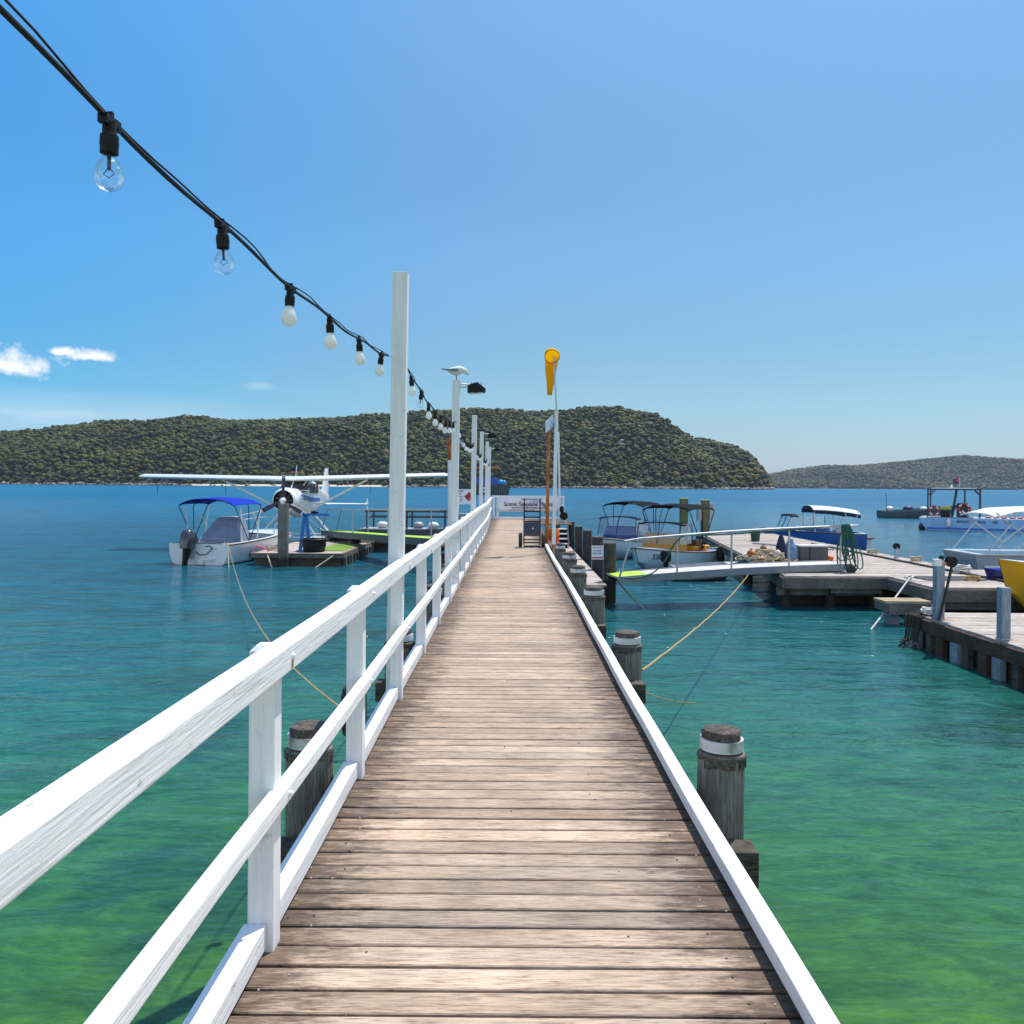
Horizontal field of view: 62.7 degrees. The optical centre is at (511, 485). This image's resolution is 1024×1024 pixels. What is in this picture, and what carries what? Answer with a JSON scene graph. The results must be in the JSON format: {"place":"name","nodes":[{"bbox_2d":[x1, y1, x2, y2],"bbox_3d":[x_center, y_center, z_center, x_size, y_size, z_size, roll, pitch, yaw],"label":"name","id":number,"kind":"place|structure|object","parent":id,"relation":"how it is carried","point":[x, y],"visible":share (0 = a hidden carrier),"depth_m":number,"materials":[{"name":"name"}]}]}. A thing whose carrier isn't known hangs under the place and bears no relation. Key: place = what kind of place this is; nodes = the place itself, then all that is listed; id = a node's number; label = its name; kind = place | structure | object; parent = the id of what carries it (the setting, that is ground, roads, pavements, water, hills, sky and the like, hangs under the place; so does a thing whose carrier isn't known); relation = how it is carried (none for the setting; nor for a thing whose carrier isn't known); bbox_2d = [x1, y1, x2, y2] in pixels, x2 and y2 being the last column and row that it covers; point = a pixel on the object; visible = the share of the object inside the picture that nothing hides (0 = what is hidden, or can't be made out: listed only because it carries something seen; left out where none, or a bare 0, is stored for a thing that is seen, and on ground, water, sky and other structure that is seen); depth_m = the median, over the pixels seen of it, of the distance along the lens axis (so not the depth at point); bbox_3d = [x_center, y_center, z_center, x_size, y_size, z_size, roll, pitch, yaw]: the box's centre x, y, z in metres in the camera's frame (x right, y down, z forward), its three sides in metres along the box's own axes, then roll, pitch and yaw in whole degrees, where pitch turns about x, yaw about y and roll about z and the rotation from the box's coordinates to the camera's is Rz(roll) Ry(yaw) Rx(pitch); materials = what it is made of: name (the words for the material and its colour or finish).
{"place":"outdoors","nodes":[
{"label":"outdoors","id":0,"kind":"place"},
{"bbox_2d":[192,484,386,486],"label":"beach","id":1,"kind":"structure","parent":0,"point":[280,485],"depth_m":1185.42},
{"bbox_2d":[0,405,774,489],"bbox_3d":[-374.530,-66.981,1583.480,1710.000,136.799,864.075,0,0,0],"label":"headland ground","id":2,"kind":"structure","parent":0,"point":[24,480],"depth_m":1234.38,"materials":[{"name":"plant"}]},
{"bbox_2d":[0,415,774,489],"bbox_3d":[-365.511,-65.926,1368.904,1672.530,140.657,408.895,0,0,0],"label":"shore rocks","id":3,"kind":"object","parent":2,"relation":"on","point":[522,486],"visible":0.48,"depth_m":1181.56,"materials":[{"name":"stone"}]},
{"bbox_2d":[0,484,1023,1023],"bbox_3d":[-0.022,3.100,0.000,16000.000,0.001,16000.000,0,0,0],"label":"sea water","id":4,"kind":"structure","parent":0,"point":[884,804],"depth_m":11.07,"materials":[{"name":"liquid"}]},
{"bbox_2d":[168,497,277,565],"bbox_3d":[-11.433,2.040,34.603,2.862,3.160,6.723,0,0,12],"label":"motor boat","id":5,"kind":"object","parent":4,"relation":"on","point":[209,547],"visible":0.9,"depth_m":33.07,"materials":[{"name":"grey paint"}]},
{"bbox_2d":[228,544,338,706],"bbox_3d":[-5.951,2.207,19.000,0.015,1.114,27.540,0,0,-20],"label":"slack mooring line","id":6,"kind":"object","parent":5,"relation":"attached to","point":[323,694],"visible":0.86,"depth_m":9.31,"materials":[{"name":"beige fabric"}]},
{"bbox_2d":[277,504,288,566],"bbox_3d":[-8.643,3.108,31.725,0.422,4.860,0.421,1,0,0],"label":"piling","id":7,"kind":"object","parent":4,"relation":"in","point":[283,539],"visible":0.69,"depth_m":31.54,"materials":[{"name":"wood"}]},
{"bbox_2d":[139,466,447,545],"bbox_3d":[-10.328,1.133,42.325,14.600,4.186,10.150,0,0,0],"label":"seaplane","id":8,"kind":"object","parent":4,"relation":"on","point":[299,495],"visible":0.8,"depth_m":39.64,"materials":[{"name":"white metal"}]},
{"bbox_2d":[284,720,333,836],"bbox_3d":[-1.125,3.445,4.622,0.265,4.294,0.264,0,0,-22],"label":"jetty piling","id":9,"kind":"object","parent":4,"relation":"in","point":[303,802],"visible":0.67,"depth_m":4.51,"materials":[{"name":"wood"}]},
{"bbox_2d":[250,541,373,565],"bbox_3d":[-8.159,2.949,35.500,3.625,0.784,7.200,0,0,0],"label":"pontoon","id":10,"kind":"object","parent":4,"relation":"on","point":[344,552],"visible":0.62,"depth_m":32.14,"materials":[{"name":"plastic"}]},
{"bbox_2d":[296,511,328,550],"bbox_3d":[-7.846,1.786,33.200,1.235,1.600,0.500,0,0,0],"label":"blue davit","id":11,"kind":"object","parent":10,"relation":"on","point":[305,518],"visible":0.96,"depth_m":33.14,"materials":[{"name":"paint"}]},
{"bbox_2d":[300,538,327,551],"bbox_3d":[-7.737,2.320,32.900,0.940,0.520,0.933,0,0,42],"label":"black tub","id":12,"kind":"object","parent":10,"relation":"on","point":[314,545],"visible":1,"depth_m":32.53,"materials":[{"name":"plastic"}]},
{"bbox_2d":[329,535,444,550],"bbox_3d":[-6.421,2.874,40.770,6.600,0.760,3.060,0,0,0],"label":"ramp float","id":13,"kind":"object","parent":4,"relation":"on","point":[380,546],"visible":0.12,"depth_m":39.40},
{"bbox_2d":[384,628,414,678],"bbox_3d":[-1.128,3.493,8.238,0.299,4.199,0.301,1,0,16],"label":"jetty piling","id":14,"kind":"object","parent":4,"relation":"in","point":[408,643],"visible":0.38,"depth_m":8.15,"materials":[{"name":"wood"}]},
{"bbox_2d":[357,510,447,535],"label":"framed punt","id":15,"kind":"object","parent":4,"relation":"on","point":[418,528],"visible":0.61,"depth_m":43.77,"materials":[{"name":"metal"}]},
{"bbox_2d":[426,584,442,622],"bbox_3d":[-1.128,3.473,11.541,0.310,4.239,0.312,1,0,-37],"label":"jetty piling","id":16,"kind":"object","parent":4,"relation":"in","point":[428,608],"visible":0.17,"depth_m":11.39,"materials":[{"name":"wood"}]},
{"bbox_2d":[441,564,444,594],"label":"jetty piling","id":17,"kind":"object","parent":4,"relation":"in","point":[442,571],"visible":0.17,"depth_m":14.23,"materials":[{"name":"wood"}]},
{"bbox_2d":[446,438,450,525],"bbox_3d":[-1.552,1.711,20.600,0.169,5.757,0.099,0,0,0],"label":"leaning rusty pole","id":18,"kind":"object","parent":4,"relation":"in","point":[448,445],"visible":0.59,"depth_m":20.56,"materials":[{"name":"metal"}]},
{"bbox_2d":[459,467,510,494],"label":"work ship","id":19,"kind":"object","parent":4,"relation":"on","point":[501,488],"visible":0.63,"depth_m":269.40,"materials":[{"name":"green paint"}]},
{"bbox_2d":[225,519,839,1023],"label":"timber jetty","id":20,"kind":"object","parent":4,"relation":"in","point":[525,829],"visible":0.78,"depth_m":3.54,"materials":[{"name":"brown wood"}]},
{"bbox_2d":[0,497,492,1023],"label":"white handrail","id":21,"kind":"object","parent":20,"relation":"on","point":[46,829],"visible":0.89,"depth_m":2.71,"materials":[{"name":"paint"}]},
{"bbox_2d":[341,636,367,736],"bbox_3d":[-1.227,1.569,6.550,0.208,0.805,0.197,0,0,0],"label":"mooring fender","id":22,"kind":"object","parent":21,"relation":"hanging from","point":[343,695],"visible":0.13,"depth_m":6.50,"materials":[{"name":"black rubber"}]},
{"bbox_2d":[321,509,447,544],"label":"lime ramp","id":23,"kind":"structure","parent":20,"relation":"attached to","point":[383,537],"depth_m":34.50,"materials":[{"name":"green paint"}]},
{"bbox_2d":[385,271,408,689],"bbox_3d":[-0.870,0.294,6.360,0.147,3.800,0.128,0,0,0],"label":"light post","id":24,"kind":"object","parent":20,"relation":"attached to","point":[398,414],"visible":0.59,"depth_m":6.30,"materials":[{"name":"paint"}]},
{"bbox_2d":[0,0,388,375],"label":"festoon string","id":25,"kind":"object","parent":24,"relation":"hanging from","point":[112,128],"visible":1,"depth_m":2.13,"materials":[{"name":"black plastic"}]},
{"bbox_2d":[408,369,455,433],"bbox_3d":[-0.857,-0.830,9.605,0.079,0.347,6.371,0,0,0],"label":"festoon string","id":26,"kind":"object","parent":24,"relation":"hanging from","point":[412,392],"visible":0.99,"depth_m":8.56,"materials":[{"name":"glass"}]},
{"bbox_2d":[450,380,459,583],"bbox_3d":[-0.880,0.294,12.850,0.147,3.800,0.128,0,0,0],"label":"light post","id":27,"kind":"object","parent":20,"relation":"on","point":[455,453],"visible":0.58,"depth_m":12.79,"materials":[{"name":"paint"}]},
{"bbox_2d":[441,366,468,379],"bbox_3d":[-0.872,-1.717,12.850,0.421,0.219,0.153,0,0,0],"label":"seagull","id":28,"kind":"object","parent":27,"relation":"on","point":[457,370],"visible":1,"depth_m":12.81,"materials":[{"name":"white"}]},
{"bbox_2d":[459,431,473,452],"bbox_3d":[-0.858,-0.824,16.025,0.077,0.345,6.231,0,0,0],"label":"festoon string","id":29,"kind":"object","parent":27,"relation":"hanging from","point":[469,448],"visible":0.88,"depth_m":15.72,"materials":[{"name":"glass"}]},
{"bbox_2d":[460,382,485,393],"bbox_3d":[-0.600,-1.493,12.850,0.395,0.177,0.221,0,0,0],"label":"floodlight","id":30,"kind":"object","parent":27,"relation":"attached to","point":[475,388],"visible":1,"depth_m":12.75,"materials":[{"name":"metal"}]},
{"bbox_2d":[458,489,470,503],"bbox_3d":[-1.427,0.947,25.922,0.620,1.675,0.096,0,0,0],"label":"fuel sign","id":31,"kind":"object","parent":20,"relation":"on","point":[464,495],"visible":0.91,"depth_m":25.89,"materials":[{"name":"white paint"}]},
{"bbox_2d":[470,415,476,550],"bbox_3d":[-0.885,0.294,19.200,0.147,3.800,0.128,0,0,0],"label":"light post","id":32,"kind":"object","parent":20,"relation":"on","point":[473,464],"visible":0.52,"depth_m":19.14,"materials":[{"name":"paint"}]},
{"bbox_2d":[479,432,483,505],"bbox_3d":[-0.930,0.293,25.100,0.147,3.800,0.128,0,0,0],"label":"light post","id":33,"kind":"object","parent":20,"relation":"on","point":[481,470],"visible":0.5,"depth_m":25.04,"materials":[{"name":"paint"}]},
{"bbox_2d":[484,433,496,438],"bbox_3d":[-0.650,-1.493,25.100,0.395,0.177,0.221,0,0,0],"label":"floodlight","id":34,"kind":"object","parent":33,"relation":"attached to","point":[492,436],"visible":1,"depth_m":25.00,"materials":[{"name":"metal"}]},
{"bbox_2d":[485,442,488,501],"bbox_3d":[-0.935,0.293,30.700,0.147,3.800,0.128,0,0,0],"label":"light post","id":35,"kind":"object","parent":20,"relation":"on","point":[486,470],"visible":0.48,"depth_m":30.64,"materials":[{"name":"paint"}]},
{"bbox_2d":[488,447,490,523],"bbox_3d":[-0.955,0.293,35.000,0.147,3.800,0.128,0,0,0],"label":"light post","id":36,"kind":"object","parent":20,"relation":"on","point":[489,479],"visible":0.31,"depth_m":34.94,"materials":[{"name":"paint"}]},
{"bbox_2d":[492,496,564,519],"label":"end rail","id":37,"kind":"object","parent":20,"relation":"on","point":[497,511],"visible":0.56,"depth_m":40.05,"materials":[{"name":"white paint"}]},
{"bbox_2d":[498,498,558,511],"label":"flight banner","id":38,"kind":"object","parent":37,"relation":"attached to","point":[513,504],"visible":0.88,"depth_m":40.03,"materials":[{"name":"white"}]},
{"bbox_2d":[518,498,545,546],"bbox_3d":[0.523,0.968,21.999,0.704,1.271,0.482,0,0,0],"label":"hand truck","id":39,"kind":"object","parent":20,"relation":"on","point":[531,528],"visible":1,"depth_m":21.91,"materials":[{"name":"black metal"}]},
{"bbox_2d":[545,431,549,545],"bbox_3d":[0.941,0.623,22.398,0.124,4.168,0.112,0,0,0],"label":"rusty pole","id":40,"kind":"object","parent":20,"relation":"on","point":[547,490],"visible":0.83,"depth_m":22.36,"materials":[{"name":"metal"}]},
{"bbox_2d":[551,356,559,555],"bbox_3d":[1.035,-0.193,20.100,0.189,5.802,0.097,0,0,0],"label":"windsock mast","id":41,"kind":"object","parent":20,"relation":"on","point":[557,418],"visible":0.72,"depth_m":20.06,"materials":[{"name":"metal"}]},
{"bbox_2d":[545,415,554,432],"bbox_3d":[0.905,-1.461,19.856,0.067,0.470,0.570,0,0,20],"label":"mast sign","id":42,"kind":"object","parent":41,"relation":"attached to","point":[549,422],"visible":1,"depth_m":19.85,"materials":[{"name":"metal"}]},
{"bbox_2d":[544,348,559,394],"bbox_3d":[0.962,-2.754,20.278,0.376,1.120,0.415,0,0,0],"label":"windsock","id":43,"kind":"object","parent":41,"relation":"hanging from","point":[550,353],"visible":0.98,"depth_m":20.29,"materials":[{"name":"fabric"}]},
{"bbox_2d":[558,431,560,525],"bbox_3d":[2.173,-0.321,38.200,0.238,4.275,0.180,0,0,0],"label":"thin white pole","id":44,"kind":"object","parent":20,"relation":"on","point":[559,473],"visible":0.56,"depth_m":38.17,"materials":[{"name":"metal"}]},
{"bbox_2d":[555,543,565,566],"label":"jetty piling","id":45,"kind":"object","parent":4,"relation":"in","point":[560,549],"visible":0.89,"depth_m":19.28,"materials":[{"name":"wood"}]},
{"bbox_2d":[562,552,576,579],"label":"jetty piling","id":46,"kind":"object","parent":4,"relation":"in","point":[569,559],"visible":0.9,"depth_m":16.36,"materials":[{"name":"wood"}]},
{"bbox_2d":[568,521,574,549],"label":"berth piling","id":47,"kind":"object","parent":4,"relation":"in","point":[571,528],"visible":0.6,"depth_m":36.87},
{"bbox_2d":[569,565,586,595],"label":"jetty piling","id":48,"kind":"object","parent":4,"relation":"in","point":[578,576],"visible":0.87,"depth_m":14.16,"materials":[{"name":"wood"}]},
{"bbox_2d":[575,526,582,559],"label":"berth piling","id":49,"kind":"object","parent":4,"relation":"in","point":[579,540],"visible":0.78,"depth_m":32.66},
{"bbox_2d":[565,546,606,594],"bbox_3d":[1.851,4.076,29.216,1.120,3.075,15.368,0,0,0],"label":"landing","id":50,"kind":"object","parent":4,"relation":"in","point":[593,578],"visible":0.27,"depth_m":23.80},
{"bbox_2d":[549,528,559,543],"bbox_3d":[1.605,2.084,32.600,0.476,0.905,0.471,0,0,0],"label":"orange drum","id":51,"kind":"object","parent":50,"relation":"on","point":[557,535],"visible":0.37,"depth_m":32.43,"materials":[{"name":"plastic"}]},
{"bbox_2d":[583,530,591,567],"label":"berth piling","id":52,"kind":"object","parent":4,"relation":"in","point":[587,541],"visible":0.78,"depth_m":29.16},
{"bbox_2d":[583,585,604,623],"bbox_3d":[1.111,3.489,11.500,0.311,4.239,0.310,0,0,-30],"label":"jetty piling","id":53,"kind":"object","parent":4,"relation":"in","point":[594,599],"visible":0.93,"depth_m":11.37,"materials":[{"name":"wood"}]},
{"bbox_2d":[646,692,695,703],"bbox_3d":[1.830,2.660,11.201,1.258,0.348,0.015,0,0,29],"label":"pale line","id":54,"kind":"object","parent":53,"relation":"hanging from","point":[673,700],"visible":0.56,"depth_m":11.03,"materials":[{"name":"beige fabric"}]},
{"bbox_2d":[592,536,602,579],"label":"berth piling","id":55,"kind":"object","parent":4,"relation":"in","point":[597,566],"visible":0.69,"depth_m":25.45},
{"bbox_2d":[592,545,603,558],"bbox_3d":[2.586,2.019,25.418,0.360,0.420,0.023,0,0,0],"label":"warning notice","id":56,"kind":"object","parent":55,"relation":"attached to","point":[597,552],"visible":1,"depth_m":25.41,"materials":[{"name":"white"}]},
{"bbox_2d":[603,542,615,603],"bbox_3d":[2.595,3.564,22.400,0.346,4.110,0.346,0,0,-13],"label":"berth piling","id":57,"kind":"object","parent":4,"relation":"in","point":[609,561],"visible":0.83,"depth_m":22.26,"materials":[{"name":"wood"}]},
{"bbox_2d":[602,566,617,584],"bbox_3d":[2.603,2.361,22.400,0.419,0.553,0.419,0,0,0],"label":"rope lashing","id":58,"kind":"object","parent":57,"relation":"attached to","point":[616,567],"visible":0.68,"depth_m":22.23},
{"bbox_2d":[616,580,643,607],"bbox_3d":[3.143,2.888,21.801,0.044,0.803,1.282,0,0,-38],"label":"dark mooring rope","id":59,"kind":"object","parent":57,"relation":"attached to","point":[627,592],"visible":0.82,"depth_m":21.91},
{"bbox_2d":[612,629,642,680],"bbox_3d":[1.111,3.509,8.203,0.298,4.199,0.300,1,1,35],"label":"jetty piling","id":60,"kind":"object","parent":4,"relation":"in","point":[627,646],"visible":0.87,"depth_m":8.07,"materials":[{"name":"wood"}]},
{"bbox_2d":[642,575,747,670],"bbox_3d":[3.730,2.067,15.125,0.031,0.501,14.594,0,0,20],"label":"yellow mooring rope","id":61,"kind":"object","parent":60,"relation":"attached to","point":[656,659],"visible":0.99,"depth_m":11.17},
{"bbox_2d":[598,501,662,558],"bbox_3d":[4.957,2.031,37.172,2.112,2.708,5.021,0,0,32],"label":"hire boat","id":62,"kind":"object","parent":4,"relation":"on","point":[617,534],"visible":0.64,"depth_m":36.76,"materials":[{"name":"plastic"}]},
{"bbox_2d":[630,504,717,568],"bbox_3d":[5.826,2.038,31.596,2.112,2.708,5.021,0,0,37],"label":"hire boat","id":63,"kind":"object","parent":4,"relation":"on","point":[647,554],"visible":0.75,"depth_m":31.18,"materials":[{"name":"blue paint"}]},
{"bbox_2d":[679,498,688,532],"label":"tall dock pile","id":64,"kind":"object","parent":4,"relation":"in","point":[683,516],"visible":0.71,"depth_m":40.42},
{"bbox_2d":[660,550,737,580],"bbox_3d":[6.297,2.707,28.091,2.677,1.115,1.344,0,0,-5],"label":"dinghy","id":65,"kind":"object","parent":4,"relation":"on","point":[663,556],"visible":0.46,"depth_m":28.01,"materials":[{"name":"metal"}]},
{"bbox_2d":[696,499,713,549],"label":"tall dock pile","id":66,"kind":"object","parent":4,"relation":"in","point":[707,515],"visible":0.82,"depth_m":40.82,"materials":[{"name":"grey paint"}]},
{"bbox_2d":[697,724,746,839],"bbox_3d":[1.107,3.461,4.579,0.263,4.294,0.264,1,0,12],"label":"jetty piling","id":67,"kind":"object","parent":4,"relation":"in","point":[721,760],"visible":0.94,"depth_m":4.48,"materials":[{"name":"wood"}]},
{"bbox_2d":[761,505,874,550],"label":"blue runabout","id":68,"kind":"object","parent":4,"relation":"on","point":[828,536],"visible":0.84,"depth_m":41.41,"materials":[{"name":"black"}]},
{"bbox_2d":[696,533,1023,612],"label":"timber dock","id":69,"kind":"object","parent":4,"relation":"in","point":[873,578],"visible":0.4,"depth_m":21.78,"materials":[{"name":"wood"}]},
{"bbox_2d":[606,525,858,583],"bbox_3d":[5.890,1.761,22.392,6.720,1.483,1.211,0,0,-10],"label":"gangway","id":70,"kind":"object","parent":69,"relation":"on","point":[688,572],"visible":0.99,"depth_m":22.00,"materials":[{"name":"white metal"}]},
{"bbox_2d":[624,524,841,578],"bbox_3d":[5.835,1.690,21.846,6.117,1.366,0.109,0,0,-12],"label":"gangway handrail","id":71,"kind":"object","parent":70,"relation":"attached to","point":[721,534],"visible":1,"depth_m":21.72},
{"bbox_2d":[836,524,863,570],"bbox_3d":[9.002,1.669,22.402,0.709,1.299,0.076,0,0,5],"label":"hose hank","id":72,"kind":"object","parent":70,"relation":"hanging from","point":[846,529],"visible":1,"depth_m":22.39,"materials":[{"name":"rubber"}]},
{"bbox_2d":[751,527,759,540],"bbox_3d":[10.186,2.017,35.200,0.460,0.612,0.460,0,0,0],"label":"green bin","id":73,"kind":"object","parent":69,"relation":"on","point":[755,536],"visible":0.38,"depth_m":35.04,"materials":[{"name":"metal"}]},
{"bbox_2d":[735,548,797,562],"bbox_3d":[7.746,2.126,25.714,1.729,0.412,1.360,0,0,-20],"label":"rope heap","id":74,"kind":"object","parent":69,"relation":"on","point":[768,554],"visible":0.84,"depth_m":25.46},
{"bbox_2d":[747,548,755,556],"bbox_3d":[7.286,2.044,25.600,0.260,0.263,0.260,0,0,0],"label":"buoy","id":75,"kind":"object","parent":74,"relation":"on","point":[750,552],"visible":0.91,"depth_m":25.52,"materials":[{"name":"plastic"}]},
{"bbox_2d":[776,535,797,560],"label":"blue bags","id":76,"kind":"object","parent":69,"relation":"on","point":[781,546],"visible":0.77,"depth_m":25.65,"materials":[{"name":"blue fabric"}]},
{"bbox_2d":[795,544,829,560],"bbox_3d":[9.235,2.071,26.000,0.920,0.490,0.660,0,0,0],"label":"dock crate","id":77,"kind":"object","parent":69,"relation":"on","point":[810,552],"visible":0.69,"depth_m":25.70,"materials":[{"name":"black plastic"}]},
{"bbox_2d":[893,543,899,557],"bbox_3d":[12.435,2.096,27.200,0.207,0.485,0.180,0,0,0],"label":"reel bollard","id":78,"kind":"object","parent":69,"relation":"on","point":[896,546],"visible":1,"depth_m":27.15,"materials":[{"name":"metal"}]},
{"bbox_2d":[811,543,1003,581],"bbox_3d":[11.909,2.300,26.500,0.086,0.062,14.026,0,0,0],"label":"dock pipe","id":79,"kind":"object","parent":69,"relation":"on","point":[992,578],"visible":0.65,"depth_m":24.71,"materials":[{"name":"grey metal"}]},
{"bbox_2d":[910,556,921,560],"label":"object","id":80,"kind":"object","parent":69,"relation":"on","point":[916,558],"visible":1,"depth_m":25.90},
{"bbox_2d":[908,576,986,580],"bbox_3d":[10.884,2.316,21.050,1.500,0.020,0.900,0,0,-4],"label":"rubber mat","id":81,"kind":"object","parent":69,"relation":"on","point":[953,578],"visible":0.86,"depth_m":20.90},
{"bbox_2d":[953,564,971,572],"bbox_3d":[11.983,2.211,22.398,0.478,0.246,0.433,0,0,0],"label":"coiled rope","id":82,"kind":"object","parent":69,"relation":"on","point":[963,568],"visible":0.94,"depth_m":22.26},
{"bbox_2d":[964,575,980,580],"bbox_3d":[11.288,2.258,20.605,0.383,0.142,0.340,0,0,0],"label":"coiled rope","id":83,"kind":"object","parent":69,"relation":"on","point":[973,578],"visible":1,"depth_m":20.49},
{"bbox_2d":[984,568,1002,579],"bbox_3d":[13.036,2.413,20.841,2.600,0.720,1.400,0,0,4],"label":"crate","id":84,"kind":"object","parent":69,"relation":"on","point":[993,573],"visible":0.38,"depth_m":20.78,"materials":[{"name":"plastic"}]},
{"label":"cleat","id":85,"kind":"object","parent":69,"relation":"on","visible":0},
{"bbox_2d":[871,578,909,628],"bbox_3d":[8.605,2.807,19.300,0.039,1.152,3.236,0,0,42],"label":"white mooring rope","id":86,"kind":"object","parent":85,"relation":"attached to","point":[884,612],"visible":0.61,"depth_m":19.71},
{"bbox_2d":[874,598,931,624],"bbox_3d":[8.935,3.834,19.240,1.075,2.460,0.640,0,0,0],"label":"fender step","id":87,"kind":"object","parent":4,"relation":"in","point":[893,608],"visible":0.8,"depth_m":18.95,"materials":[{"name":"wood"}]},
{"bbox_2d":[876,502,956,517],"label":"work punt","id":88,"kind":"object","parent":4,"relation":"on","point":[904,512],"visible":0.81,"depth_m":87.15,"materials":[{"name":"metal"}]},
{"bbox_2d":[904,613,1023,687],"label":"dock","id":89,"kind":"object","parent":4,"relation":"in","point":[968,640],"visible":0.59,"depth_m":14.74,"materials":[{"name":"wood"}]},
{"bbox_2d":[898,610,931,649],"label":"weedy ropes","id":90,"kind":"object","parent":89,"relation":"hanging from","point":[917,615],"visible":0.82,"depth_m":16.42,"materials":[{"name":"fabric"}]},
{"bbox_2d":[920,606,931,614],"bbox_3d":[8.205,2.447,16.450,0.409,0.181,0.372,0,0,0],"label":"coiled rope","id":91,"kind":"object","parent":89,"relation":"on","point":[927,610],"visible":0.51,"depth_m":16.37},
{"bbox_2d":[931,565,945,636],"bbox_3d":[8.108,3.078,16.000,0.184,3.160,0.184,0,0,0],"label":"square post","id":92,"kind":"object","parent":89,"relation":"on","point":[938,582],"visible":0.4,"depth_m":15.92,"materials":[{"name":"wood"}]},
{"bbox_2d":[932,555,957,566],"bbox_3d":[8.207,1.434,15.950,0.455,0.220,0.100,0,0,0],"label":"rope reel","id":93,"kind":"object","parent":92,"relation":"attached to","point":[950,561],"visible":1,"depth_m":15.90,"materials":[{"name":"black plastic"}]},
{"bbox_2d":[937,565,953,619],"bbox_3d":[8.165,2.079,15.875,0.350,1.172,0.052,0,0,-9],"label":"dark strap","id":94,"kind":"object","parent":93,"relation":"attached to","point":[945,592],"visible":0.96,"depth_m":15.86,"materials":[{"name":"black rubber"}]},
{"bbox_2d":[995,587,1011,639],"bbox_3d":[8.117,3.168,13.900,0.179,2.980,0.179,0,0,0],"label":"square post","id":95,"kind":"object","parent":89,"relation":"attached to","point":[1003,627],"visible":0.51,"depth_m":13.82,"materials":[{"name":"metal"}]},
{"bbox_2d":[919,478,1023,532],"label":"dive barge","id":96,"kind":"object","parent":4,"relation":"on","point":[947,521],"visible":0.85,"depth_m":62.14,"materials":[{"name":"blue paint"}]},
{"bbox_2d":[942,506,1023,569],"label":"grey punt","id":97,"kind":"object","parent":4,"relation":"on","point":[978,559],"visible":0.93,"depth_m":25.04,"materials":[{"name":"paint"}]},
{"bbox_2d":[998,559,1023,606],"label":"yellow boat","id":98,"kind":"object","parent":4,"relation":"on","point":[1012,571],"visible":0.95,"depth_m":18.59,"materials":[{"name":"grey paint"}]},
{"bbox_2d":[0,0,1023,473],"label":"sky","id":99,"kind":"structure","parent":0,"point":[788,233],"materials":[{"name":"blue"}]},
{"bbox_2d":[551,524,569,547],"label":"timber steps","id":100,"kind":"structure","parent":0,"point":[563,534],"depth_m":34.74,"materials":[{"name":"white paint"}]},
{"bbox_2d":[559,505,567,522],"bbox_3d":[2.246,1.224,36.600,0.367,0.785,0.220,0,0,0],"label":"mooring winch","id":101,"kind":"object","parent":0,"point":[563,515],"visible":1,"depth_m":36.49,"materials":[{"name":"metal"}]},
{"bbox_2d":[769,457,1023,489],"bbox_3d":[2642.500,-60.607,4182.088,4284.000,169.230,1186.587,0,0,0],"label":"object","id":102,"kind":"structure","parent":0,"point":[826,487],"depth_m":3778.42,"materials":[{"name":"plant"}]},
{"bbox_2d":[769,454,1023,489],"bbox_3d":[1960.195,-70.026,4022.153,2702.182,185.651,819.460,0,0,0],"label":"hill","id":103,"kind":"structure","parent":102,"relation":"on","point":[925,472],"depth_m":3880.38,"materials":[{"name":"green plant"}]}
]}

